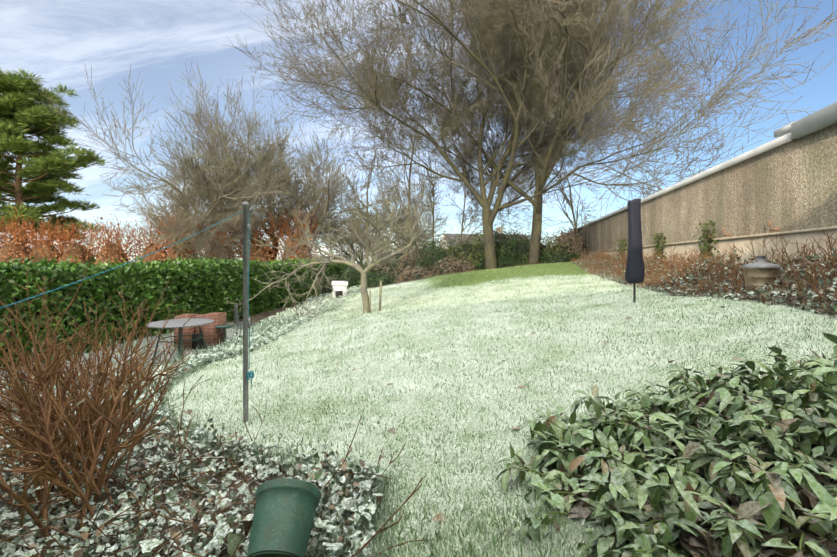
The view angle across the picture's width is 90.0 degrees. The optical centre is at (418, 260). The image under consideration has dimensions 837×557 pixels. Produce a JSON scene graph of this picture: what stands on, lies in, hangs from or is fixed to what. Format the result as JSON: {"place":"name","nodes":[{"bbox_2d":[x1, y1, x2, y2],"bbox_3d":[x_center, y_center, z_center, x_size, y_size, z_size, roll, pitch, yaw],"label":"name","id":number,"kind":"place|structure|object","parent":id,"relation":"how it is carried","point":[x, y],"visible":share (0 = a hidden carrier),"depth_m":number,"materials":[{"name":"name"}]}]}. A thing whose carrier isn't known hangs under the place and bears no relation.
{"place":"outdoors","nodes":[
{"label":"outdoors","id":0,"kind":"place"},
{"bbox_2d":[0,262,836,556],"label":"ground","id":1,"kind":"structure","parent":0,"point":[255,318],"depth_m":4.32,"materials":[{"name":"green plant"}]},
{"bbox_2d":[0,68,108,242],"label":"pine","id":2,"kind":"object","parent":1,"relation":"on","point":[17,99],"depth_m":36.56,"materials":[{"name":"green plant"}]},
{"bbox_2d":[0,259,192,539],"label":"bare shrub","id":3,"kind":"object","parent":1,"relation":"on","point":[49,415],"depth_m":2.70,"materials":[{"name":"brown plant"}]},
{"bbox_2d":[0,196,327,272],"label":"beech row","id":4,"kind":"object","parent":1,"relation":"on","point":[162,253],"depth_m":30.63,"materials":[{"name":"brown plant"}]},
{"bbox_2d":[0,235,310,272],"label":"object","id":5,"kind":"object","parent":4,"relation":"attached to","point":[82,253],"visible":0.21,"depth_m":30.64,"materials":[{"name":"brown plant"}]},
{"bbox_2d":[0,255,350,369],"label":"hedge","id":6,"kind":"object","parent":1,"relation":"on","point":[15,271],"depth_m":10.20,"materials":[{"name":"green plant"}]},
{"bbox_2d":[152,326,205,362],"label":"table legs","id":7,"kind":"object","parent":1,"relation":"on","point":[181,337],"visible":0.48,"depth_m":7.91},
{"bbox_2d":[145,318,213,328],"bbox_3d":[-4.592,1.215,8.084,1.150,0.030,1.150,0,0,2],"label":"table top","id":8,"kind":"object","parent":7,"relation":"on","point":[180,323],"visible":0.9,"depth_m":7.92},
{"bbox_2d":[2,284,360,421],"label":"bed plants","id":9,"kind":"object","parent":1,"relation":"on","point":[273,329],"visible":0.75,"depth_m":9.10,"materials":[{"name":"green plant"}]},
{"bbox_2d":[174,312,225,349],"bbox_3d":[-4.905,1.623,9.443,0.940,0.820,0.500,0,0,-9],"label":"brick barbecue","id":10,"kind":"object","parent":1,"relation":"on","point":[210,332],"visible":0.62,"depth_m":9.25,"materials":[{"name":"red brick"}]},
{"bbox_2d":[0,362,443,556],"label":"ground cover","id":11,"kind":"object","parent":1,"relation":"on","point":[352,499],"depth_m":2.42,"materials":[{"name":"green plant"}]},
{"bbox_2d":[215,324,232,343],"bbox_3d":[-4.271,1.693,9.214,0.379,0.493,0.382,0,0,2],"label":"garden stool","id":12,"kind":"object","parent":1,"relation":"on","point":[223,327],"visible":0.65,"depth_m":9.21,"materials":[{"name":"metal"}]},
{"bbox_2d":[27,62,450,265],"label":"bare trees","id":13,"kind":"object","parent":1,"relation":"on","point":[233,192],"visible":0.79,"depth_m":30.25,"materials":[{"name":"brown plant"}]},
{"bbox_2d":[234,304,255,337],"bbox_3d":[-3.853,1.413,9.306,0.435,0.908,0.454,0,0,-31],"label":"garden chair","id":14,"kind":"object","parent":1,"relation":"on","point":[237,323],"visible":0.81,"depth_m":9.24,"materials":[{"name":"grey"}]},
{"bbox_2d":[243,202,253,421],"bbox_3d":[-1.626,0.568,4.001,0.106,2.252,0.053,0,0,2],"label":"washing line pole","id":15,"kind":"object","parent":1,"relation":"on","point":[246,229],"visible":0.94,"depth_m":3.98,"materials":[{"name":"grey metal"}]},
{"bbox_2d":[0,210,253,389],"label":"clothesline","id":16,"kind":"object","parent":15,"relation":"attached to","point":[249,375],"visible":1,"depth_m":3.67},
{"bbox_2d":[246,478,320,556],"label":"plant pot","id":17,"kind":"object","parent":1,"relation":"on","point":[287,506],"visible":1,"depth_m":1.86,"materials":[{"name":"green plastic"}]},
{"bbox_2d":[228,168,447,321],"bbox_3d":[-2.390,-0.496,13.155,6.759,5.018,4.288,0,0,2],"label":"apple tree","id":18,"kind":"object","parent":1,"relation":"on","point":[377,259],"visible":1,"depth_m":12.70,"materials":[{"name":"brown plant"}]},
{"bbox_2d":[331,281,347,298],"bbox_3d":[-3.503,1.318,18.658,0.720,0.780,0.660,0,0,-10],"label":"white hutch","id":19,"kind":"object","parent":1,"relation":"on","point":[340,287],"visible":0.74,"depth_m":18.40,"materials":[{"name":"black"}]},
{"bbox_2d":[369,281,381,312],"bbox_3d":[-1.285,1.140,12.569,0.384,1.044,0.070,0,0,-9],"label":"tree stake","id":20,"kind":"object","parent":1,"relation":"on","point":[380,293],"visible":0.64,"depth_m":12.55,"materials":[{"name":"beige wood"}]},
{"bbox_2d":[303,210,592,295],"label":"shrubs","id":21,"kind":"object","parent":1,"relation":"on","point":[523,242],"visible":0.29,"depth_m":22.29,"materials":[{"name":"green plant"}]},
{"bbox_2d":[322,236,586,295],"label":"shrubs","id":22,"kind":"object","parent":1,"relation":"on","point":[522,250],"visible":0.25,"depth_m":22.51,"materials":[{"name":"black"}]},
{"bbox_2d":[332,71,588,266],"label":"bare trees","id":23,"kind":"object","parent":1,"relation":"on","point":[408,194],"visible":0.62,"depth_m":23.04,"materials":[{"name":"brown plant"}]},
{"bbox_2d":[437,227,529,252],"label":"distant house","id":24,"kind":"structure","parent":1,"relation":"on","point":[452,236],"depth_m":54.19,"materials":[{"name":"white concrete"}]},
{"bbox_2d":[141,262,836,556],"bbox_3d":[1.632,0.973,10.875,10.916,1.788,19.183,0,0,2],"label":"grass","id":25,"kind":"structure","parent":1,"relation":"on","point":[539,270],"depth_m":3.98,"materials":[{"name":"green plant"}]},
{"bbox_2d":[277,295,724,522],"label":"fallen leaves","id":26,"kind":"object","parent":1,"relation":"on","point":[392,430],"visible":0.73,"depth_m":3.24,"materials":[{"name":"brown plant"}]},
{"bbox_2d":[225,0,836,269],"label":"trees","id":27,"kind":"object","parent":1,"relation":"on","point":[574,51],"visible":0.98,"depth_m":18.98,"materials":[{"name":"brown plant"}]},
{"bbox_2d":[633,283,635,302],"bbox_3d":[3.897,0.604,7.552,0.038,0.750,0.036,0,0,2],"label":"parasol pole","id":28,"kind":"object","parent":1,"relation":"on","point":[634,291],"visible":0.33,"depth_m":7.54,"materials":[{"name":"grey metal"}]},
{"bbox_2d":[625,198,644,282],"bbox_3d":[3.905,-0.346,7.554,0.322,1.530,0.225,0,0,2],"label":"parasol cover","id":29,"kind":"object","parent":28,"relation":"on","point":[635,271],"visible":1,"depth_m":7.48,"materials":[{"name":"black fabric"}]},
{"bbox_2d":[495,332,836,556],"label":"leafy shrub","id":30,"kind":"object","parent":1,"relation":"on","point":[767,508],"depth_m":1.95,"materials":[{"name":"green plant"}]},
{"bbox_2d":[555,377,836,556],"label":"shrub leaves","id":31,"kind":"object","parent":1,"relation":"on","point":[809,500],"visible":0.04,"depth_m":1.67,"materials":[{"name":"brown plant"}]},
{"bbox_2d":[557,102,836,270],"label":"building wall","id":32,"kind":"structure","parent":1,"relation":"on","point":[785,182],"depth_m":7.47,"materials":[{"name":"beige concrete"}]},
{"bbox_2d":[704,220,778,237],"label":"rusty wall brackets","id":33,"kind":"object","parent":32,"relation":"attached to","point":[770,229],"depth_m":7.00,"materials":[{"name":"brown metal"}]},
{"bbox_2d":[569,220,836,315],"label":"wall bed","id":34,"kind":"object","parent":1,"relation":"on","point":[807,303],"depth_m":7.13,"materials":[{"name":"brown plant"}]},
{"bbox_2d":[742,256,780,293],"bbox_3d":[4.770,0.248,5.828,0.425,0.622,0.425,0,0,2],"label":"garden incinerator","id":35,"kind":"object","parent":1,"relation":"on","point":[760,271],"visible":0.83,"depth_m":5.71,"materials":[{"name":"metal"}]},
{"bbox_2d":[0,0,836,262],"label":"sky","id":36,"kind":"structure","parent":0,"point":[52,39],"materials":[{"name":"blue"}]}
]}

